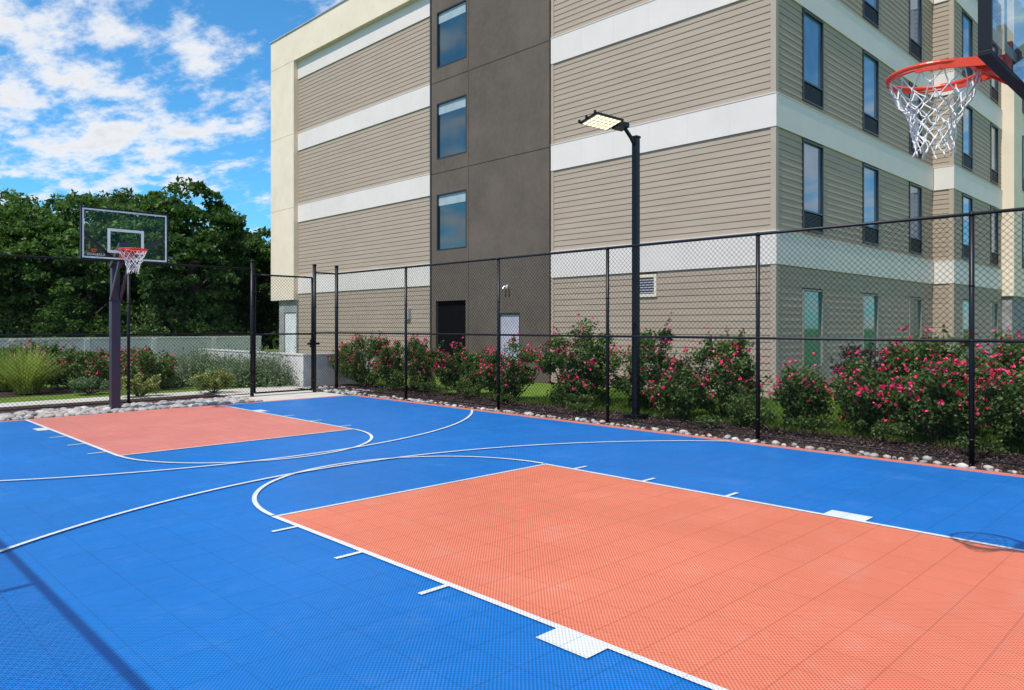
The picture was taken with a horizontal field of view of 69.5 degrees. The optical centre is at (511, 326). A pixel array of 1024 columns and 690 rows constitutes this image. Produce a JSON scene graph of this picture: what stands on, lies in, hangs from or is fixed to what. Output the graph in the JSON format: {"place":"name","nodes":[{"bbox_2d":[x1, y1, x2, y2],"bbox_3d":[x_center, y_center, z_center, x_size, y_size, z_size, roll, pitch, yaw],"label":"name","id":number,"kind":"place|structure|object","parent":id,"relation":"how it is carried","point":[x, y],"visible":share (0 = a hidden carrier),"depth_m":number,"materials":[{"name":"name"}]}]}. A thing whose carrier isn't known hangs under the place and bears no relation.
{"place":"outdoors","nodes":[
{"label":"outdoors","id":0,"kind":"place"},
{"bbox_2d":[0,347,21,390],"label":"rose bush","id":1,"kind":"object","parent":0,"point":[4,385],"depth_m":19.38,"materials":[{"name":"green plant"}]},
{"bbox_2d":[0,340,69,393],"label":"ornamental grass","id":2,"kind":"object","parent":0,"point":[26,379],"depth_m":18.51,"materials":[{"name":"green plant"}]},
{"bbox_2d":[0,336,260,363],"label":"boundary wall","id":3,"kind":"structure","parent":0,"point":[101,343],"depth_m":29.54,"materials":[{"name":"grey concrete"}]},
{"bbox_2d":[0,386,301,406],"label":"path","id":4,"kind":"structure","parent":0,"point":[122,397],"depth_m":17.73,"materials":[{"name":"concrete"}]},
{"bbox_2d":[213,388,342,400],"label":"gate pavement","id":5,"kind":"structure","parent":0,"point":[286,395],"depth_m":18.45,"materials":[{"name":"concrete"}]},
{"bbox_2d":[312,264,334,391],"bbox_3d":[-4.912,0.060,19.256,0.656,3.340,0.112,0,0,-45],"label":"chain link fence","id":6,"kind":"object","parent":5,"relation":"on","point":[314,326],"visible":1,"depth_m":19.11,"materials":[{"name":"black metal"}]},
{"bbox_2d":[0,0,997,245],"label":"sky","id":7,"kind":"structure","parent":0,"point":[96,96],"materials":[{"name":"blue"}]},
{"bbox_2d":[0,332,1020,448],"bbox_3d":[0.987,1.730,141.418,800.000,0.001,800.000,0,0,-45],"label":"ground","id":8,"kind":"structure","parent":0,"point":[105,394],"depth_m":18.92,"materials":[{"name":"green plant"}]},
{"bbox_2d":[0,200,35,313],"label":"tree","id":9,"kind":"object","parent":8,"relation":"on","point":[8,261],"visible":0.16,"depth_m":37.24,"materials":[{"name":"green plant"}]},
{"bbox_2d":[0,342,45,363],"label":"rose bush","id":10,"kind":"object","parent":8,"relation":"on","point":[9,348],"visible":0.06,"depth_m":21.72,"materials":[{"name":"green plant"}]},
{"bbox_2d":[0,304,61,337],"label":"tall shrub","id":11,"kind":"object","parent":8,"relation":"on","point":[18,327],"visible":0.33,"depth_m":36.42,"materials":[{"name":"green plant"}]},
{"bbox_2d":[0,337,76,381],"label":"rose bush","id":12,"kind":"object","parent":8,"relation":"on","point":[56,351],"visible":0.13,"depth_m":22.32,"materials":[{"name":"green plant"}]},
{"bbox_2d":[0,187,96,331],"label":"tree","id":13,"kind":"object","parent":8,"relation":"on","point":[15,215],"visible":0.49,"depth_m":36.66,"materials":[{"name":"green plant"}]},
{"bbox_2d":[0,193,100,321],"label":"tree","id":14,"kind":"object","parent":8,"relation":"on","point":[53,200],"visible":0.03,"depth_m":39.99,"materials":[{"name":"green plant"}]},
{"bbox_2d":[31,292,101,337],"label":"tall shrub","id":15,"kind":"object","parent":8,"relation":"on","point":[71,323],"visible":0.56,"depth_m":35.26,"materials":[{"name":"green plant"}]},
{"bbox_2d":[2,188,170,333],"bbox_3d":[-21.642,-2.531,37.996,7.682,8.574,7.119,0,0,-45],"label":"tree","id":16,"kind":"object","parent":8,"relation":"on","point":[100,222],"visible":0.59,"depth_m":36.22,"materials":[{"name":"green plant"}]},
{"bbox_2d":[67,375,108,393],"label":"shrub","id":17,"kind":"object","parent":8,"relation":"on","point":[89,384],"visible":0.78,"depth_m":18.48,"materials":[{"name":"green plant"}]},
{"bbox_2d":[0,382,200,397],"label":"planting bed","id":18,"kind":"object","parent":8,"relation":"on","point":[53,392],"depth_m":19.43,"materials":[{"name":"green plant"}]},
{"bbox_2d":[41,346,122,388],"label":"rose bush","id":19,"kind":"object","parent":18,"relation":"on","point":[100,363],"visible":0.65,"depth_m":20.15,"materials":[{"name":"green plant"}]},
{"bbox_2d":[121,373,161,395],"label":"spirea shrub","id":20,"kind":"object","parent":18,"relation":"on","point":[151,384],"visible":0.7,"depth_m":17.98,"materials":[{"name":"green plant"}]},
{"bbox_2d":[144,358,204,387],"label":"lavender plant","id":21,"kind":"object","parent":18,"relation":"on","point":[179,378],"visible":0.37,"depth_m":21.09,"materials":[{"name":"green plant"}]},
{"bbox_2d":[159,345,223,381],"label":"lavender plant","id":22,"kind":"object","parent":18,"relation":"on","point":[186,366],"visible":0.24,"depth_m":22.21,"materials":[{"name":"green plant"}]},
{"bbox_2d":[188,366,235,392],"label":"spirea shrub","id":23,"kind":"object","parent":18,"relation":"on","point":[207,380],"visible":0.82,"depth_m":18.75,"materials":[{"name":"green plant"}]},
{"bbox_2d":[197,345,246,374],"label":"lavender plant","id":24,"kind":"object","parent":18,"relation":"on","point":[227,358],"visible":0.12,"depth_m":22.87,"materials":[{"name":"green plant"}]},
{"bbox_2d":[0,394,230,419],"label":"planting bed","id":25,"kind":"object","parent":8,"relation":"on","point":[68,407],"visible":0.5,"depth_m":16.42,"materials":[{"name":"brown soil"}]},
{"bbox_2d":[0,254,253,411],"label":"chain link fence","id":26,"kind":"object","parent":25,"relation":"on","point":[250,333],"visible":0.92,"depth_m":15.92,"materials":[{"name":"black metal"}]},
{"bbox_2d":[252,274,319,393],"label":"fence gate","id":27,"kind":"structure","parent":26,"relation":"attached to","point":[311,344],"depth_m":18.46,"materials":[{"name":"black metal"}]},
{"bbox_2d":[0,396,262,420],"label":"river stones","id":28,"kind":"object","parent":25,"relation":"on","point":[75,411],"visible":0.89,"depth_m":14.97,"materials":[{"name":"grey stone"}]},
{"bbox_2d":[80,206,167,408],"bbox_3d":[-7.635,-0.275,14.512,1.247,3.990,1.250,0,0,1],"label":"basketball hoop","id":29,"kind":"object","parent":28,"relation":"on","point":[127,253],"visible":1,"depth_m":14.84,"materials":[{"name":"black metal"}]},
{"bbox_2d":[81,314,150,336],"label":"tall shrub","id":30,"kind":"object","parent":8,"relation":"on","point":[99,327],"visible":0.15,"depth_m":35.59,"materials":[{"name":"green plant"}]},
{"bbox_2d":[81,187,185,325],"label":"tree","id":31,"kind":"object","parent":8,"relation":"on","point":[119,198],"visible":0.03,"depth_m":41.27,"materials":[{"name":"green plant"}]},
{"bbox_2d":[0,261,278,348],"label":"trees","id":32,"kind":"object","parent":8,"relation":"on","point":[272,338],"visible":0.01,"depth_m":54.88,"materials":[{"name":"green plant"}]},
{"bbox_2d":[121,345,185,388],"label":"rose bush","id":33,"kind":"object","parent":8,"relation":"on","point":[150,365],"visible":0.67,"depth_m":19.72,"materials":[{"name":"green plant"}]},
{"bbox_2d":[187,337,224,366],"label":"lavender plant","id":34,"kind":"object","parent":8,"relation":"on","point":[209,356],"visible":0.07,"depth_m":24.31,"materials":[{"name":"green plant"}]},
{"bbox_2d":[172,299,244,335],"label":"tall shrub","id":35,"kind":"object","parent":8,"relation":"on","point":[218,325],"visible":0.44,"depth_m":35.10,"materials":[{"name":"green plant"}]},
{"bbox_2d":[177,362,249,387],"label":"lavender plant","id":36,"kind":"object","parent":8,"relation":"on","point":[210,368],"visible":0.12,"depth_m":20.97,"materials":[{"name":"green plant"}]},
{"bbox_2d":[198,352,277,386],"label":"lavender plant","id":37,"kind":"object","parent":8,"relation":"on","point":[241,374],"visible":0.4,"depth_m":20.95,"materials":[{"name":"green plant"}]},
{"bbox_2d":[220,339,288,385],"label":"lavender plant","id":38,"kind":"object","parent":8,"relation":"on","point":[259,350],"visible":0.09,"depth_m":21.62,"materials":[{"name":"green plant"}]},
{"bbox_2d":[237,341,319,387],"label":"lavender plant","id":39,"kind":"object","parent":8,"relation":"on","point":[275,368],"visible":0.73,"depth_m":21.01,"materials":[{"name":"green plant"}]},
{"bbox_2d":[198,348,365,386],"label":"retaining wall","id":40,"kind":"structure","parent":8,"relation":"on","point":[300,359],"depth_m":21.45,"materials":[{"name":"grey concrete"}]},
{"bbox_2d":[0,395,1023,477],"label":"court border","id":41,"kind":"object","parent":8,"relation":"on","point":[919,463],"visible":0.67,"depth_m":11.25,"materials":[{"name":"tile"}]},
{"bbox_2d":[0,395,1023,689],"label":"basketball court","id":42,"kind":"object","parent":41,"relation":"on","point":[220,589],"visible":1,"depth_m":5.78,"materials":[{"name":"blue plastic"}]},
{"bbox_2d":[30,405,346,454],"bbox_3d":[-5.700,1.692,12.709,3.490,0.001,5.183,0,0,-45],"label":"court key","id":43,"kind":"object","parent":42,"relation":"on","point":[123,433],"visible":1,"depth_m":12.30,"materials":[{"name":"plastic"}]},
{"bbox_2d":[0,405,1023,689],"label":"court markings","id":44,"kind":"object","parent":42,"relation":"on","point":[574,641],"visible":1,"depth_m":6.00,"materials":[{"name":"white paint"}]},
{"bbox_2d":[279,465,1023,689],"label":"court key","id":45,"kind":"object","parent":42,"relation":"on","point":[729,593],"visible":1,"depth_m":5.00,"materials":[{"name":"orange plastic"}]},
{"bbox_2d":[885,0,1023,160],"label":"basketball hoop","id":46,"kind":"object","parent":42,"relation":"on","point":[988,63],"visible":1,"depth_m":4.11,"materials":[{"name":"white fabric"}]},
{"bbox_2d":[525,314,624,404],"bbox_3d":[1.381,0.725,15.974,2.116,1.981,2.021,0,0,-45],"label":"rose bush","id":47,"kind":"object","parent":8,"relation":"on","point":[586,362],"visible":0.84,"depth_m":15.58,"materials":[{"name":"green plant"}]},
{"bbox_2d":[278,384,1023,474],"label":"planting bed","id":48,"kind":"object","parent":8,"relation":"on","point":[940,459],"visible":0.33,"depth_m":11.62,"materials":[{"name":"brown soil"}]},
{"bbox_2d":[328,330,396,385],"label":"rose bush","id":49,"kind":"object","parent":48,"relation":"on","point":[347,363],"visible":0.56,"depth_m":20.86,"materials":[{"name":"green plant"}]},
{"bbox_2d":[376,335,445,389],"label":"rose bush","id":50,"kind":"object","parent":48,"relation":"on","point":[425,372],"visible":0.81,"depth_m":19.44,"materials":[{"name":"green plant"}]},
{"bbox_2d":[411,381,435,393],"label":"plant","id":51,"kind":"object","parent":48,"relation":"on","point":[428,386],"visible":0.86,"depth_m":18.30,"materials":[{"name":"green plant"}]},
{"bbox_2d":[432,337,491,394],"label":"rose bush","id":52,"kind":"object","parent":48,"relation":"on","point":[454,366],"visible":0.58,"depth_m":18.23,"materials":[{"name":"green plant"}]},
{"bbox_2d":[456,380,481,397],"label":"plant","id":53,"kind":"object","parent":48,"relation":"on","point":[465,390],"visible":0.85,"depth_m":17.41,"materials":[{"name":"green plant"}]},
{"bbox_2d":[475,333,543,399],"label":"rose bush","id":54,"kind":"object","parent":48,"relation":"on","point":[503,384],"visible":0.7,"depth_m":16.80,"materials":[{"name":"green plant"}]},
{"bbox_2d":[564,391,594,409],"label":"plant","id":55,"kind":"object","parent":48,"relation":"on","point":[572,398],"visible":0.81,"depth_m":14.75,"materials":[{"name":"green plant"}]},
{"bbox_2d":[565,402,593,413],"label":"plant","id":56,"kind":"object","parent":48,"relation":"on","point":[577,405],"visible":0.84,"depth_m":14.35,"materials":[{"name":"green plant"}]},
{"bbox_2d":[578,110,648,419],"bbox_3d":[1.857,-0.992,13.306,1.610,5.444,0.380,0,0,-45],"label":"street lamp","id":57,"kind":"object","parent":48,"relation":"on","point":[599,120],"visible":0.98,"depth_m":13.70,"materials":[{"name":"black metal"}]},
{"bbox_2d":[602,312,692,410],"bbox_3d":[2.833,0.711,15.043,2.062,2.001,1.624,0,0,-45],"label":"rose bush","id":58,"kind":"object","parent":48,"relation":"on","point":[665,365],"visible":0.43,"depth_m":14.73,"materials":[{"name":"green plant"}]},
{"bbox_2d":[302,385,1016,473],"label":"river stones","id":59,"kind":"object","parent":48,"relation":"on","point":[670,430],"visible":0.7,"depth_m":11.97,"materials":[{"name":"grey stone"}]},
{"bbox_2d":[642,349,713,418],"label":"rose bush","id":60,"kind":"object","parent":48,"relation":"on","point":[692,394],"visible":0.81,"depth_m":13.45,"materials":[{"name":"green plant"}]},
{"bbox_2d":[334,207,1023,466],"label":"chain link fence","id":61,"kind":"object","parent":48,"relation":"on","point":[971,340],"visible":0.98,"depth_m":11.29,"materials":[{"name":"black metal"}]},
{"bbox_2d":[692,413,721,427],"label":"plant","id":62,"kind":"object","parent":48,"relation":"on","point":[700,419],"visible":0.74,"depth_m":12.31,"materials":[{"name":"green plant"}]},
{"bbox_2d":[670,324,777,417],"bbox_3d":[4.035,0.834,13.720,1.778,1.764,1.618,0,0,-45],"label":"rose bush","id":63,"kind":"object","parent":48,"relation":"in","point":[727,357],"visible":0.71,"depth_m":13.54,"materials":[{"name":"green plant"}]},
{"bbox_2d":[721,386,769,424],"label":"shrub","id":64,"kind":"object","parent":48,"relation":"on","point":[750,400],"visible":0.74,"depth_m":12.65,"materials":[{"name":"green plant"}]},
{"bbox_2d":[748,407,798,430],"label":"plant","id":65,"kind":"object","parent":48,"relation":"on","point":[766,413],"visible":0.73,"depth_m":11.98,"materials":[{"name":"green plant"}]},
{"bbox_2d":[767,352,837,423],"bbox_3d":[4.964,1.077,12.390,1.385,1.265,0.961,0,0,-45],"label":"rose bush","id":66,"kind":"object","parent":48,"relation":"on","point":[802,394],"visible":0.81,"depth_m":12.23,"materials":[{"name":"green plant"}]},
{"bbox_2d":[789,415,834,435],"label":"plant","id":67,"kind":"object","parent":48,"relation":"on","point":[815,425],"visible":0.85,"depth_m":11.43,"materials":[{"name":"green plant"}]},
{"bbox_2d":[828,350,906,433],"bbox_3d":[5.592,1.045,11.705,1.704,1.332,1.155,0,0,-45],"label":"rose bush","id":68,"kind":"object","parent":48,"relation":"on","point":[851,366],"visible":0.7,"depth_m":11.60,"materials":[{"name":"green plant"}]},
{"bbox_2d":[856,419,913,441],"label":"plant","id":69,"kind":"object","parent":48,"relation":"on","point":[894,430],"visible":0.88,"depth_m":10.73,"materials":[{"name":"green plant"}]},
{"bbox_2d":[879,347,986,442],"bbox_3d":[6.213,1.018,10.720,1.463,1.399,1.533,0,0,16],"label":"rose bush","id":70,"kind":"object","parent":48,"relation":"on","point":[926,372],"visible":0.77,"depth_m":10.63,"materials":[{"name":"green plant"}]},
{"bbox_2d":[877,324,1001,436],"bbox_3d":[6.740,0.843,11.910,1.983,1.746,2.012,0,0,21],"label":"rose bush","id":71,"kind":"object","parent":48,"relation":"in","point":[908,354],"visible":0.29,"depth_m":11.59,"materials":[{"name":"green plant"}]},
{"bbox_2d":[954,436,1009,455],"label":"plant","id":72,"kind":"object","parent":48,"relation":"on","point":[992,443],"visible":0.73,"depth_m":9.68,"materials":[{"name":"green plant"}]},
{"bbox_2d":[956,349,1023,445],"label":"rose bush","id":73,"kind":"object","parent":48,"relation":"on","point":[1005,419],"visible":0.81,"depth_m":10.00,"materials":[{"name":"green plant"}]},
{"bbox_2d":[517,388,1023,454],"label":"lawn grass","id":74,"kind":"structure","parent":8,"relation":"on","point":[775,408],"depth_m":13.07,"materials":[{"name":"green plant"}]},
{"bbox_2d":[826,342,896,413],"bbox_3d":[6.592,0.994,13.605,1.205,1.448,1.408,0,0,8],"label":"shrub","id":75,"kind":"object","parent":8,"relation":"on","point":[843,354],"visible":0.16,"depth_m":13.52,"materials":[{"name":"green plant"}]},
{"bbox_2d":[975,328,1023,398],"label":"rose bush","id":76,"kind":"object","parent":8,"relation":"on","point":[1011,354],"visible":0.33,"depth_m":11.14,"materials":[{"name":"green plant"}]},
{"bbox_2d":[269,0,1023,398],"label":"hotel building","id":77,"kind":"structure","parent":0,"point":[413,132],"depth_m":22.73,"materials":[{"name":"beige"}]},
{"bbox_2d":[285,313,295,352],"bbox_3d":[-10.051,0.450,33.584,0.050,2.100,1.060,0,0,-45],"label":"side door","id":78,"kind":"structure","parent":77,"relation":"in","point":[288,324],"depth_m":33.59,"materials":[{"name":"white metal"}]},
{"bbox_2d":[437,189,466,250],"bbox_3d":[-2.069,-3.640,25.487,0.085,1.980,1.600,0,0,-45],"label":"window","id":79,"kind":"structure","parent":77,"relation":"in","point":[451,206],"depth_m":25.51,"materials":[{"name":"glass"}]},
{"bbox_2d":[437,94,466,159],"bbox_3d":[-2.069,-6.850,25.487,0.085,1.980,1.600,0,0,-45],"label":"window","id":80,"kind":"structure","parent":77,"relation":"in","point":[451,113],"depth_m":25.51,"materials":[{"name":"blue glass"}]},
{"bbox_2d":[437,0,466,68],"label":"window","id":81,"kind":"structure","parent":77,"relation":"in","point":[451,21],"depth_m":25.51,"materials":[{"name":"blue glass"}]},
{"bbox_2d":[501,314,518,378],"bbox_3d":[-0.070,0.665,23.469,0.092,2.070,0.880,0,0,-45],"label":"door","id":82,"kind":"structure","parent":77,"relation":"in","point":[510,324],"depth_m":23.50,"materials":[{"name":"grey metal"}]},
{"bbox_2d":[802,139,823,233],"bbox_3d":[7.578,-3.495,18.620,1.200,2.250,0.085,0,0,-45],"label":"window","id":83,"kind":"structure","parent":77,"relation":"in","point":[812,153],"depth_m":18.68,"materials":[{"name":"glass"}]},
{"bbox_2d":[802,8,823,109],"bbox_3d":[7.578,-6.705,18.620,1.200,2.250,0.085,0,0,-45],"label":"window","id":84,"kind":"structure","parent":77,"relation":"in","point":[812,27],"depth_m":18.68,"materials":[{"name":"blue glass"}]},
{"bbox_2d":[802,289,823,368],"bbox_3d":[7.578,0.065,18.620,1.200,1.970,0.085,0,0,-45],"label":"window","id":85,"kind":"structure","parent":77,"relation":"in","point":[814,344],"depth_m":18.68,"materials":[{"name":"green glass"}]},
{"bbox_2d":[862,163,878,245],"bbox_3d":[10.376,-3.495,21.380,1.200,2.250,0.085,0,0,-45],"label":"window","id":86,"kind":"structure","parent":77,"relation":"in","point":[870,175],"depth_m":21.46,"materials":[{"name":"blue glass"}]},
{"bbox_2d":[862,50,878,136],"bbox_3d":[10.376,-6.705,21.380,1.200,2.250,0.085,0,0,-45],"label":"window","id":87,"kind":"structure","parent":77,"relation":"in","point":[870,67],"depth_m":21.46,"materials":[{"name":"blue glass"}]},
{"bbox_2d":[862,0,878,28],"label":"window","id":88,"kind":"structure","parent":77,"relation":"in","point":[870,11],"depth_m":21.46,"materials":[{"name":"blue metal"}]},
{"bbox_2d":[862,294,878,362],"bbox_3d":[10.376,0.065,21.380,1.200,1.970,0.085,0,0,-45],"label":"window","id":89,"kind":"structure","parent":77,"relation":"in","point":[870,297],"depth_m":21.46,"materials":[{"name":"green glass"}]},
{"bbox_2d":[909,182,921,254],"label":"window","id":90,"kind":"structure","parent":77,"relation":"in","point":[915,191],"depth_m":24.26,"materials":[{"name":"grey glass"}]},
{"bbox_2d":[909,83,921,157],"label":"window","id":91,"kind":"structure","parent":77,"relation":"in","point":[916,101],"depth_m":24.20,"materials":[{"name":"blue glass"}]},
{"bbox_2d":[909,0,921,61],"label":"window","id":92,"kind":"structure","parent":77,"relation":"in","point":[915,6],"depth_m":24.27,"materials":[{"name":"glass"}]},
{"bbox_2d":[909,297,921,350],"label":"window","id":93,"kind":"structure","parent":77,"relation":"in","point":[913,302],"depth_m":24.27,"materials":[{"name":"green glass"}]},
{"bbox_2d":[962,300,968,355],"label":"window","id":94,"kind":"structure","parent":77,"relation":"in","point":[965,302],"depth_m":26.14,"materials":[{"name":"green glass"}]},
{"bbox_2d":[962,194,972,259],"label":"window","id":95,"kind":"structure","parent":77,"relation":"in","point":[967,201],"depth_m":26.14,"materials":[{"name":"glass"}]},
{"bbox_2d":[962,103,972,170],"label":"window","id":96,"kind":"structure","parent":77,"relation":"in","point":[967,120],"depth_m":26.32,"materials":[{"name":"blue glass"}]},
{"bbox_2d":[962,10,972,76],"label":"window","id":97,"kind":"structure","parent":77,"relation":"in","point":[967,22],"depth_m":26.28,"materials":[{"name":"blue glass"}]},
{"bbox_2d":[990,206,997,265],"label":"window","id":98,"kind":"structure","parent":77,"relation":"in","point":[994,227],"depth_m":28.90,"materials":[{"name":"glass"}]},
{"bbox_2d":[990,123,997,184],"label":"window","id":99,"kind":"structure","parent":77,"relation":"in","point":[993,129],"depth_m":28.90,"materials":[{"name":"grey glass"}]},
{"bbox_2d":[990,42,997,103],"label":"window","id":100,"kind":"structure","parent":77,"relation":"in","point":[994,83],"depth_m":28.90,"materials":[{"name":"black glass"}]},
{"bbox_2d":[990,302,997,352],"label":"window","id":101,"kind":"structure","parent":77,"relation":"in","point":[995,314],"depth_m":28.90,"materials":[{"name":"green glass"}]},
{"bbox_2d":[1022,135,1023,190],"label":"window","id":102,"kind":"structure","parent":77,"relation":"in","point":[1022,135],"depth_m":30.29,"materials":[{"name":"glass"}]},
{"label":"road","id":103,"kind":"structure","parent":0,"visible":0},
{"bbox_2d":[84,185,223,336],"bbox_3d":[-18.614,-2.774,38.789,6.550,9.059,7.026,0,0,-45],"label":"tree","id":104,"kind":"object","parent":103,"relation":"on","point":[126,223],"visible":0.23,"depth_m":37.36,"materials":[{"name":"green plant"}]},
{"bbox_2d":[130,303,202,336],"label":"tall shrub","id":105,"kind":"object","parent":103,"relation":"on","point":[159,312],"visible":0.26,"depth_m":34.67,"materials":[{"name":"green plant"}]},
{"bbox_2d":[122,175,257,335],"bbox_3d":[-15.587,-2.652,36.165,6.092,8.815,5.829,0,0,-45],"label":"tree","id":106,"kind":"object","parent":103,"relation":"on","point":[223,216],"visible":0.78,"depth_m":34.92,"materials":[{"name":"green plant"}]},
{"bbox_2d":[177,225,270,334],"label":"tree","id":107,"kind":"object","parent":103,"relation":"on","point":[252,242],"visible":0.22,"depth_m":40.44,"materials":[{"name":"green plant"}]},
{"bbox_2d":[224,226,278,349],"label":"tree","id":108,"kind":"object","parent":103,"relation":"on","point":[265,253],"visible":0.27,"depth_m":41.63,"materials":[{"name":"green plant"}]},
{"bbox_2d":[242,239,278,323],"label":"tree","id":109,"kind":"object","parent":103,"relation":"on","point":[269,281],"visible":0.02,"depth_m":42.84,"materials":[{"name":"green plant"}]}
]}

